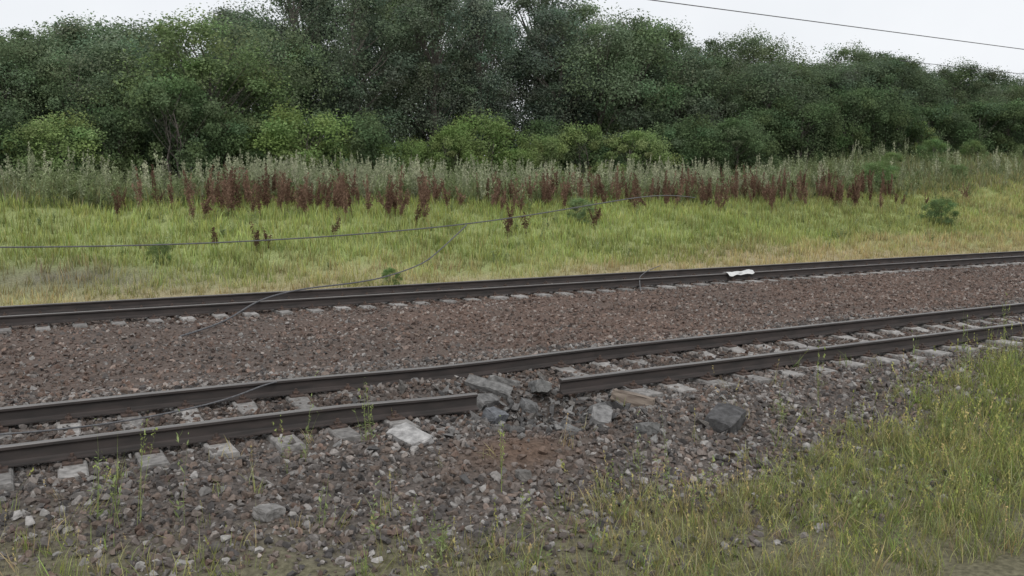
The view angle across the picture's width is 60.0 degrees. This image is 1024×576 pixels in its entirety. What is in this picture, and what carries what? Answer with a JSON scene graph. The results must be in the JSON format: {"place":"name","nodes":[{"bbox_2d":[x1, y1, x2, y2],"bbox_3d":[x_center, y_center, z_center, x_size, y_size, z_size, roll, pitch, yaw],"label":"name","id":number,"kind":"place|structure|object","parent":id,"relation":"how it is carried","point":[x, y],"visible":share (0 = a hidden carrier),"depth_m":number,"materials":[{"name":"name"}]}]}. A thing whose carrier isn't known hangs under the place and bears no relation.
{"place":"outdoors","nodes":[
{"label":"outdoors","id":0,"kind":"place"},
{"bbox_2d":[0,160,1023,575],"bbox_3d":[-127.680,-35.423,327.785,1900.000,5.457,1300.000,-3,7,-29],"label":"ground","id":1,"kind":"structure","parent":0,"point":[1006,564],"depth_m":10.48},
{"bbox_2d":[0,90,39,182],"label":"green bush","id":2,"kind":"object","parent":1,"relation":"on","point":[5,113],"visible":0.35,"depth_m":39.30,"materials":[{"name":"green plant"}]},
{"bbox_2d":[0,30,65,171],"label":"broadleaf tree","id":3,"kind":"object","parent":1,"relation":"on","point":[24,81],"visible":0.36,"depth_m":42.26,"materials":[{"name":"green plant"}]},
{"bbox_2d":[0,21,117,127],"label":"broadleaf tree","id":4,"kind":"object","parent":1,"relation":"on","point":[28,37],"visible":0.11,"depth_m":45.56,"materials":[{"name":"green plant"}]},
{"bbox_2d":[0,106,125,184],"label":"green bush","id":5,"kind":"object","parent":1,"relation":"on","point":[34,132],"visible":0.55,"depth_m":37.66,"materials":[{"name":"green plant"}]},
{"bbox_2d":[8,42,134,174],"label":"broadleaf tree","id":6,"kind":"object","parent":1,"relation":"on","point":[48,93],"visible":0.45,"depth_m":42.42,"materials":[{"name":"green plant"}]},
{"bbox_2d":[10,9,170,182],"bbox_3d":[-23.193,-9.998,49.801,10.304,10.663,8.802,3,7,22],"label":"broadleaf tree","id":7,"kind":"object","parent":1,"relation":"on","point":[80,38],"visible":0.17,"depth_m":46.97,"materials":[{"name":"green plant"}]},
{"bbox_2d":[52,98,164,184],"bbox_3d":[-18.154,-5.951,39.720,4.706,5.216,4.939,-1,6,-11],"label":"green bush","id":8,"kind":"object","parent":1,"relation":"on","point":[113,121],"visible":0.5,"depth_m":39.09,"materials":[{"name":"green plant"}]},
{"bbox_2d":[96,121,176,185],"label":"green bush","id":9,"kind":"object","parent":1,"relation":"on","point":[153,140],"visible":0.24,"depth_m":41.20,"materials":[{"name":"green plant"}]},
{"bbox_2d":[50,22,226,180],"bbox_3d":[-19.250,-8.873,46.027,9.415,9.211,8.892,2,7,21],"label":"broadleaf tree","id":10,"kind":"object","parent":1,"relation":"on","point":[103,50],"visible":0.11,"depth_m":44.19,"materials":[{"name":"green plant"}]},
{"bbox_2d":[86,11,212,171],"bbox_3d":[-20.014,-10.267,50.980,8.198,11.003,9.596,2,7,21],"label":"broadleaf tree","id":11,"kind":"object","parent":1,"relation":"on","point":[148,38],"visible":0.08,"depth_m":49.31,"materials":[{"name":"green plant"}]},
{"bbox_2d":[108,69,231,189],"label":"broadleaf tree","id":12,"kind":"object","parent":1,"relation":"on","point":[151,94],"visible":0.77,"depth_m":40.46,"materials":[{"name":"green plant"}]},
{"bbox_2d":[101,3,305,176],"bbox_3d":[-15.782,-9.319,45.500,10.223,10.152,9.655,-1,6,-13],"label":"broadleaf tree","id":13,"kind":"object","parent":1,"relation":"on","point":[253,83],"visible":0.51,"depth_m":43.94,"materials":[{"name":"green plant"}]},
{"bbox_2d":[163,101,272,182],"bbox_3d":[-14.042,-6.487,42.848,5.372,4.980,5.250,-1,6,-7],"label":"green bush","id":14,"kind":"object","parent":1,"relation":"on","point":[236,128],"visible":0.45,"depth_m":41.74,"materials":[{"name":"green plant"}]},
{"bbox_2d":[189,0,277,112],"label":"tall poplar tree","id":15,"kind":"object","parent":1,"relation":"on","point":[236,13],"visible":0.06,"depth_m":56.46,"materials":[{"name":"green plant"}]},
{"bbox_2d":[188,4,315,171],"bbox_3d":[-15.660,-10.698,52.182,8.598,11.680,7.345,2,6,16],"label":"broadleaf tree","id":16,"kind":"object","parent":1,"relation":"on","point":[235,26],"visible":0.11,"depth_m":51.43,"materials":[{"name":"green plant"}]},
{"bbox_2d":[220,117,307,179],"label":"green bush","id":17,"kind":"object","parent":1,"relation":"on","point":[266,145],"visible":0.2,"depth_m":43.03,"materials":[{"name":"green plant"}]},
{"bbox_2d":[252,503,285,521],"bbox_3d":[-1.937,1.786,7.056,0.165,0.107,0.226,9,1,31],"label":"broken rock","id":18,"kind":"object","parent":1,"relation":"on","point":[265,512],"visible":0.95,"depth_m":6.99,"materials":[{"name":"stone"}]},
{"bbox_2d":[205,18,346,153],"bbox_3d":[-12.852,-9.712,49.295,8.473,10.185,8.290,3,7,24],"label":"broadleaf tree","id":19,"kind":"object","parent":1,"relation":"on","point":[294,52],"visible":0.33,"depth_m":48.54,"materials":[{"name":"green plant"}]},
{"bbox_2d":[239,0,353,139],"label":"tall poplar tree","id":20,"kind":"object","parent":1,"relation":"on","point":[292,5],"visible":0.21,"depth_m":53.42,"materials":[{"name":"green plant"}]},
{"bbox_2d":[242,96,365,176],"bbox_3d":[-10.425,-6.678,44.248,6.668,5.337,6.824,-4,7,-34],"label":"green bush","id":21,"kind":"object","parent":1,"relation":"on","point":[280,124],"visible":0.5,"depth_m":42.87,"materials":[{"name":"green plant"}]},
{"bbox_2d":[300,135,359,174],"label":"green bush","id":22,"kind":"object","parent":1,"relation":"on","point":[338,145],"visible":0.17,"depth_m":44.93,"materials":[{"name":"green plant"}]},
{"bbox_2d":[0,195,694,247],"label":"fallen wire","id":23,"kind":"object","parent":1,"relation":"on","point":[313,237],"visible":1,"depth_m":24.29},
{"bbox_2d":[293,106,406,180],"bbox_3d":[-8.573,-6.981,46.733,6.501,5.409,6.652,-2,7,-21],"label":"green bush","id":24,"kind":"object","parent":1,"relation":"on","point":[369,134],"visible":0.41,"depth_m":45.63,"materials":[{"name":"green plant"}]},
{"bbox_2d":[301,0,414,160],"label":"tall poplar tree","id":25,"kind":"object","parent":1,"relation":"on","point":[325,28],"visible":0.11,"depth_m":55.37,"materials":[{"name":"green plant"}]},
{"bbox_2d":[303,0,430,174],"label":"tall poplar tree","id":26,"kind":"object","parent":1,"relation":"on","point":[352,99],"visible":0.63,"depth_m":49.83,"materials":[{"name":"green plant"}]},
{"bbox_2d":[334,0,435,152],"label":"tall poplar tree","id":27,"kind":"object","parent":1,"relation":"on","point":[390,1],"visible":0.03,"depth_m":60.16,"materials":[{"name":"green plant"}]},
{"bbox_2d":[363,140,422,179],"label":"green bush","id":28,"kind":"object","parent":1,"relation":"on","point":[388,153],"visible":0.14,"depth_m":47.54,"materials":[{"name":"green plant"}]},
{"bbox_2d":[208,200,601,250],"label":"dock plants","id":29,"kind":"object","parent":1,"relation":"on","point":[507,226],"visible":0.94,"depth_m":32.04,"materials":[{"name":"brown plant"}]},
{"bbox_2d":[386,422,433,445],"bbox_3d":[-1.021,1.498,8.832,0.288,0.130,0.467,-19,25,-41],"label":"broken concrete sleeper","id":30,"kind":"object","parent":1,"relation":"on","point":[407,433],"visible":0.76,"depth_m":8.78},
{"bbox_2d":[370,0,465,179],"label":"tall poplar tree","id":31,"kind":"object","parent":1,"relation":"on","point":[393,21],"visible":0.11,"depth_m":57.45,"materials":[{"name":"green plant"}]},
{"bbox_2d":[393,135,443,182],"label":"green bush","id":32,"kind":"object","parent":1,"relation":"on","point":[421,150],"visible":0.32,"depth_m":48.62,"materials":[{"name":"green plant"}]},
{"bbox_2d":[365,0,494,177],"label":"tall poplar tree","id":33,"kind":"object","parent":1,"relation":"on","point":[431,87],"visible":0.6,"depth_m":51.30,"materials":[{"name":"green plant"}]},
{"bbox_2d":[171,357,737,509],"bbox_3d":[0.331,1.381,10.643,8.469,0.543,4.853,-3,7,-29],"label":"blast rubble","id":34,"kind":"object","parent":1,"relation":"on","point":[532,421],"visible":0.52,"depth_m":10.16,"materials":[{"name":"stone"}]},
{"bbox_2d":[428,122,489,181],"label":"green bush","id":35,"kind":"object","parent":1,"relation":"on","point":[450,134],"visible":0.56,"depth_m":48.48,"materials":[{"name":"green plant"}]},
{"bbox_2d":[427,0,530,168],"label":"tall poplar tree","id":36,"kind":"object","parent":1,"relation":"on","point":[519,31],"visible":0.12,"depth_m":57.87,"materials":[{"name":"green plant"}]},
{"bbox_2d":[428,0,535,174],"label":"tall poplar tree","id":37,"kind":"object","parent":1,"relation":"on","point":[480,8],"visible":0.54,"depth_m":53.59,"materials":[{"name":"green plant"}]},
{"bbox_2d":[424,109,542,178],"bbox_3d":[-1.828,-7.555,51.115,7.237,5.830,7.072,0,6,0],"label":"green bush","id":38,"kind":"object","parent":1,"relation":"on","point":[494,130],"visible":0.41,"depth_m":50.03,"materials":[{"name":"green plant"}]},
{"bbox_2d":[464,374,512,399],"bbox_3d":[-0.285,1.235,10.925,0.631,0.151,0.190,14,31,20],"label":"broken concrete sleeper","id":39,"kind":"object","parent":1,"relation":"on","point":[482,384],"visible":0.84,"depth_m":10.87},
{"bbox_2d":[477,393,499,410],"bbox_3d":[-0.309,1.346,10.461,0.182,0.147,0.476,30,12,25],"label":"broken concrete sleeper","id":40,"kind":"object","parent":1,"relation":"on","point":[490,399],"visible":0.66,"depth_m":10.39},
{"bbox_2d":[481,406,508,423],"bbox_3d":[-0.195,1.464,10.081,0.209,0.172,0.273,27,9,29],"label":"broken concrete block","id":41,"kind":"object","parent":1,"relation":"on","point":[493,413],"depth_m":9.99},
{"bbox_2d":[485,142,532,180],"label":"green bush","id":42,"kind":"object","parent":1,"relation":"on","point":[521,154],"visible":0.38,"depth_m":49.86,"materials":[{"name":"green plant"}]},
{"bbox_2d":[0,137,1018,203],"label":"pale plume weeds","id":43,"kind":"object","parent":1,"relation":"on","point":[414,175],"visible":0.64,"depth_m":40.02,"materials":[{"name":"green plant"}]},
{"bbox_2d":[0,297,1023,575],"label":"ballast gravel","id":44,"kind":"structure","parent":1,"relation":"on","point":[34,479],"depth_m":8.37,"materials":[{"name":"gravel"}]},
{"bbox_2d":[0,171,1023,305],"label":"field grass","id":45,"kind":"structure","parent":1,"relation":"on","point":[806,247],"depth_m":31.48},
{"bbox_2d":[0,318,1023,575],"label":"verge grass","id":46,"kind":"structure","parent":1,"relation":"on","point":[978,464],"depth_m":7.62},
{"bbox_2d":[0,303,1023,491],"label":"railway track","id":47,"kind":"structure","parent":1,"relation":"on","point":[69,453],"depth_m":10.74,"materials":[{"name":"metal"}]},
{"bbox_2d":[0,381,276,434],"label":"fallen wire","id":48,"kind":"object","parent":47,"relation":"on","point":[134,418],"visible":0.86,"depth_m":9.14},
{"bbox_2d":[0,261,1023,397],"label":"red ballast gravel","id":49,"kind":"structure","parent":1,"relation":"on","point":[21,373],"depth_m":17.01,"materials":[{"name":"gravel"}]},
{"bbox_2d":[0,251,1023,333],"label":"railway track","id":50,"kind":"structure","parent":1,"relation":"on","point":[80,314],"depth_m":20.89,"materials":[{"name":"metal"}]},
{"bbox_2d":[180,225,466,336],"bbox_3d":[-3.868,-0.542,21.127,0.712,1.525,12.428,2,7,20],"label":"fallen wire","id":51,"kind":"object","parent":50,"relation":"on","point":[232,316],"visible":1,"depth_m":20.02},
{"bbox_2d":[0,137,1023,211],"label":"tall weeds","id":52,"kind":"object","parent":1,"relation":"on","point":[87,184],"visible":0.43,"depth_m":40.15,"materials":[{"name":"green plant"}]},
{"bbox_2d":[0,150,1023,209],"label":"field grass","id":53,"kind":"structure","parent":1,"relation":"on","point":[972,165],"depth_m":49.30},
{"bbox_2d":[36,193,1023,268],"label":"tall weeds","id":54,"kind":"object","parent":1,"relation":"on","point":[328,262],"visible":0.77,"depth_m":33.18,"materials":[{"name":"green plant"}]},
{"bbox_2d":[480,0,598,169],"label":"tall poplar tree","id":55,"kind":"object","parent":1,"relation":"on","point":[519,5],"visible":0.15,"depth_m":58.93,"materials":[{"name":"green plant"}]},
{"bbox_2d":[111,162,969,220],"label":"dock plants","id":56,"kind":"object","parent":1,"relation":"on","point":[229,187],"visible":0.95,"depth_m":36.55,"materials":[{"name":"brown plant"}]},
{"bbox_2d":[515,129,571,182],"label":"green bush","id":57,"kind":"object","parent":1,"relation":"on","point":[561,149],"visible":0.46,"depth_m":49.59,"materials":[{"name":"green plant"}]},
{"bbox_2d":[88,292,1009,527],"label":"verge weeds","id":58,"kind":"object","parent":1,"relation":"on","point":[183,501],"visible":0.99,"depth_m":7.47,"materials":[{"name":"green plant"}]},
{"bbox_2d":[516,113,581,184],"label":"green bush","id":59,"kind":"object","parent":1,"relation":"on","point":[538,127],"visible":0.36,"depth_m":52.72,"materials":[{"name":"green plant"}]},
{"bbox_2d":[495,0,609,181],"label":"tall poplar tree","id":60,"kind":"object","parent":1,"relation":"on","point":[527,57],"visible":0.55,"depth_m":55.56,"materials":[{"name":"green plant"}]},
{"bbox_2d":[539,118,619,184],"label":"green bush","id":61,"kind":"object","parent":1,"relation":"on","point":[576,137],"visible":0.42,"depth_m":53.01,"materials":[{"name":"green plant"}]},
{"bbox_2d":[566,198,597,224],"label":"green bush","id":62,"kind":"object","parent":1,"relation":"on","point":[579,215],"visible":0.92,"depth_m":35.72,"materials":[{"name":"green plant"}]},
{"bbox_2d":[544,0,640,169],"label":"tall poplar tree","id":63,"kind":"object","parent":1,"relation":"on","point":[585,10],"visible":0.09,"depth_m":61.93,"materials":[{"name":"green plant"}]},
{"bbox_2d":[523,11,666,179],"bbox_3d":[5.189,-11.873,57.727,10.079,12.376,10.671,3,7,26],"label":"broadleaf tree","id":64,"kind":"object","parent":1,"relation":"on","point":[621,74],"visible":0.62,"depth_m":55.62,"materials":[{"name":"green plant"}]},
{"bbox_2d":[589,404,612,425],"bbox_3d":[0.962,1.403,9.576,0.230,0.155,0.354,14,26,5],"label":"broken concrete block","id":65,"kind":"object","parent":1,"relation":"on","point":[601,414],"depth_m":9.51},
{"bbox_2d":[573,138,631,182],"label":"green bush","id":66,"kind":"object","parent":1,"relation":"on","point":[604,149],"visible":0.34,"depth_m":53.63,"materials":[{"name":"green plant"}]},
{"bbox_2d":[219,341,1023,575],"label":"verge weeds","id":67,"kind":"object","parent":1,"relation":"on","point":[442,543],"visible":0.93,"depth_m":7.48,"materials":[{"name":"green plant"}]},
{"bbox_2d":[610,388,654,406],"bbox_3d":[1.413,1.297,10.253,0.506,0.177,0.254,11,-2,21],"label":"broken wooden sleeper","id":68,"kind":"object","parent":1,"relation":"on","point":[634,399],"visible":0.68,"depth_m":10.16,"materials":[{"name":"brown wood"}]},
{"bbox_2d":[567,2,711,170],"bbox_3d":[7.997,-12.569,60.183,10.508,12.630,10.740,6,8,43],"label":"broadleaf tree","id":69,"kind":"object","parent":1,"relation":"on","point":[653,35],"visible":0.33,"depth_m":58.16,"materials":[{"name":"green plant"}]},
{"bbox_2d":[602,128,686,179],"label":"green bush","id":70,"kind":"object","parent":1,"relation":"on","point":[640,143],"visible":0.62,"depth_m":52.76,"materials":[{"name":"green plant"}]},
{"bbox_2d":[609,18,731,156],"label":"broadleaf tree","id":71,"kind":"object","parent":1,"relation":"on","point":[682,34],"visible":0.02,"depth_m":65.50,"materials":[{"name":"green plant"}]},
{"bbox_2d":[636,123,706,177],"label":"green bush","id":72,"kind":"object","parent":1,"relation":"on","point":[668,135],"visible":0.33,"depth_m":55.02,"materials":[{"name":"green plant"}]},
{"bbox_2d":[613,43,739,170],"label":"broadleaf tree","id":73,"kind":"object","parent":1,"relation":"on","point":[692,61],"visible":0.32,"depth_m":59.79,"materials":[{"name":"green plant"}]},
{"bbox_2d":[644,110,735,176],"bbox_3d":[11.411,-8.539,56.506,6.027,5.472,5.890,2,7,18],"label":"green bush","id":74,"kind":"object","parent":1,"relation":"on","point":[716,154],"visible":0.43,"depth_m":55.09,"materials":[{"name":"green plant"}]},
{"bbox_2d":[664,32,763,122],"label":"broadleaf tree","id":75,"kind":"object","parent":1,"relation":"on","point":[715,48],"visible":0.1,"depth_m":66.59,"materials":[{"name":"green plant"}]},
{"bbox_2d":[663,47,773,155],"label":"broadleaf tree","id":76,"kind":"object","parent":1,"relation":"on","point":[740,85],"visible":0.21,"depth_m":62.37,"materials":[{"name":"green plant"}]},
{"bbox_2d":[703,402,745,433],"bbox_3d":[2.320,1.457,9.681,0.349,0.267,0.488,20,28,31],"label":"broken rock","id":77,"kind":"object","parent":1,"relation":"on","point":[722,417],"visible":0.73,"depth_m":9.57,"materials":[{"name":"stone"}]},
{"bbox_2d":[701,114,785,176],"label":"green bush","id":78,"kind":"object","parent":1,"relation":"on","point":[731,126],"visible":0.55,"depth_m":56.30,"materials":[{"name":"green plant"}]},
{"bbox_2d":[732,132,781,172],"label":"green bush","id":79,"kind":"object","parent":1,"relation":"on","point":[749,154],"visible":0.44,"depth_m":58.11,"materials":[{"name":"green plant"}]},
{"bbox_2d":[713,26,805,112],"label":"broadleaf tree","id":80,"kind":"object","parent":1,"relation":"on","point":[751,42],"visible":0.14,"depth_m":68.59,"materials":[{"name":"green plant"}]},
{"bbox_2d":[722,105,797,170],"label":"green bush","id":81,"kind":"object","parent":1,"relation":"on","point":[770,121],"visible":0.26,"depth_m":59.94,"materials":[{"name":"green plant"}]},
{"bbox_2d":[733,105,810,168],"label":"green bush","id":82,"kind":"object","parent":1,"relation":"on","point":[799,143],"visible":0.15,"depth_m":60.38,"materials":[{"name":"green plant"}]},
{"bbox_2d":[709,56,835,161],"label":"broadleaf tree","id":83,"kind":"object","parent":1,"relation":"on","point":[759,74],"visible":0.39,"depth_m":62.71,"materials":[{"name":"green plant"}]},
{"bbox_2d":[730,33,819,108],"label":"broadleaf tree","id":84,"kind":"object","parent":1,"relation":"on","point":[772,49],"visible":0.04,"depth_m":70.84,"materials":[{"name":"green plant"}]},
{"bbox_2d":[735,61,846,150],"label":"broadleaf tree","id":85,"kind":"object","parent":1,"relation":"on","point":[807,73],"visible":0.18,"depth_m":64.78,"materials":[{"name":"green plant"}]},
{"bbox_2d":[758,94,848,167],"bbox_3d":[19.881,-10.556,61.427,6.702,5.869,6.858,1,6,12],"label":"green bush","id":86,"kind":"object","parent":1,"relation":"on","point":[811,110],"visible":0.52,"depth_m":60.30,"materials":[{"name":"green plant"}]},
{"bbox_2d":[782,96,854,161],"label":"green bush","id":87,"kind":"object","parent":1,"relation":"on","point":[805,127],"visible":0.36,"depth_m":61.51,"materials":[{"name":"green plant"}]},
{"bbox_2d":[800,60,879,156],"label":"broadleaf tree","id":88,"kind":"object","parent":1,"relation":"on","point":[842,76],"visible":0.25,"depth_m":66.67,"materials":[{"name":"green plant"}]},
{"bbox_2d":[813,40,878,152],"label":"broadleaf tree","id":89,"kind":"object","parent":1,"relation":"on","point":[848,52],"visible":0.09,"depth_m":74.25,"materials":[{"name":"green plant"}]},
{"bbox_2d":[810,83,882,161],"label":"green bush","id":90,"kind":"object","parent":1,"relation":"on","point":[853,98],"visible":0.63,"depth_m":61.90,"materials":[{"name":"green plant"}]},
{"bbox_2d":[830,104,886,158],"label":"green bush","id":91,"kind":"object","parent":1,"relation":"on","point":[866,123],"visible":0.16,"depth_m":63.72,"materials":[{"name":"green plant"}]},
{"bbox_2d":[831,54,921,148],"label":"broadleaf tree","id":92,"kind":"object","parent":1,"relation":"on","point":[870,69],"visible":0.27,"depth_m":68.15,"materials":[{"name":"green plant"}]},
{"bbox_2d":[860,159,900,189],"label":"green bush","id":93,"kind":"object","parent":1,"relation":"on","point":[871,166],"visible":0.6,"depth_m":51.18,"materials":[{"name":"green plant"}]},
{"bbox_2d":[842,82,924,156],"bbox_3d":[26.802,-11.892,65.311,6.477,6.755,6.797,5,8,38],"label":"green bush","id":94,"kind":"object","parent":1,"relation":"on","point":[898,138],"visible":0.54,"depth_m":63.45,"materials":[{"name":"green plant"}]},
{"bbox_2d":[870,98,935,159],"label":"green bush","id":95,"kind":"object","parent":1,"relation":"on","point":[920,117],"visible":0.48,"depth_m":64.16,"materials":[{"name":"green plant"}]},
{"bbox_2d":[851,53,955,147],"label":"broadleaf tree","id":96,"kind":"object","parent":1,"relation":"on","point":[908,72],"visible":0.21,"depth_m":68.94,"materials":[{"name":"green plant"}]},
{"bbox_2d":[877,67,958,142],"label":"broadleaf tree","id":97,"kind":"object","parent":1,"relation":"on","point":[940,101],"visible":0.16,"depth_m":71.94,"materials":[{"name":"green plant"}]},
{"bbox_2d":[884,102,957,155],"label":"green bush","id":98,"kind":"object","parent":1,"relation":"on","point":[929,110],"visible":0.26,"depth_m":67.03,"materials":[{"name":"green plant"}]},
{"bbox_2d":[916,138,951,163],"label":"green bush","id":99,"kind":"object","parent":1,"relation":"on","point":[936,142],"visible":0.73,"depth_m":61.40,"materials":[{"name":"green plant"}]},
{"bbox_2d":[918,196,960,226],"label":"green bush","id":100,"kind":"object","parent":1,"relation":"on","point":[939,202],"visible":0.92,"depth_m":43.53,"materials":[{"name":"green plant"}]},
{"bbox_2d":[915,99,983,157],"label":"green bush","id":101,"kind":"object","parent":1,"relation":"on","point":[966,127],"visible":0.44,"depth_m":67.36,"materials":[{"name":"green plant"}]},
{"bbox_2d":[931,56,993,151],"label":"broadleaf tree","id":102,"kind":"object","parent":1,"relation":"on","point":[971,84],"visible":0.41,"depth_m":73.60,"materials":[{"name":"green plant"}]},
{"bbox_2d":[948,95,1016,156],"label":"green bush","id":103,"kind":"object","parent":1,"relation":"on","point":[980,106],"visible":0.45,"depth_m":70.25,"materials":[{"name":"green plant"}]},
{"bbox_2d":[968,99,1023,158],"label":"green bush","id":104,"kind":"object","parent":1,"relation":"on","point":[1018,113],"visible":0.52,"depth_m":70.44,"materials":[{"name":"green plant"}]},
{"bbox_2d":[972,65,1022,99],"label":"broadleaf tree","id":105,"kind":"object","parent":1,"relation":"on","point":[993,75],"visible":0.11,"depth_m":84.17,"materials":[{"name":"green plant"}]},
{"bbox_2d":[983,98,1023,157],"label":"green bush","id":106,"kind":"object","parent":1,"relation":"on","point":[1014,126],"visible":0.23,"depth_m":71.26,"materials":[{"name":"green plant"}]},
{"bbox_2d":[0,0,1023,168],"label":"sky","id":107,"kind":"structure","parent":0,"point":[992,22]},
{"bbox_2d":[651,0,1023,49],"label":"overhead wire","id":108,"kind":"object","parent":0,"point":[828,23],"depth_m":26.36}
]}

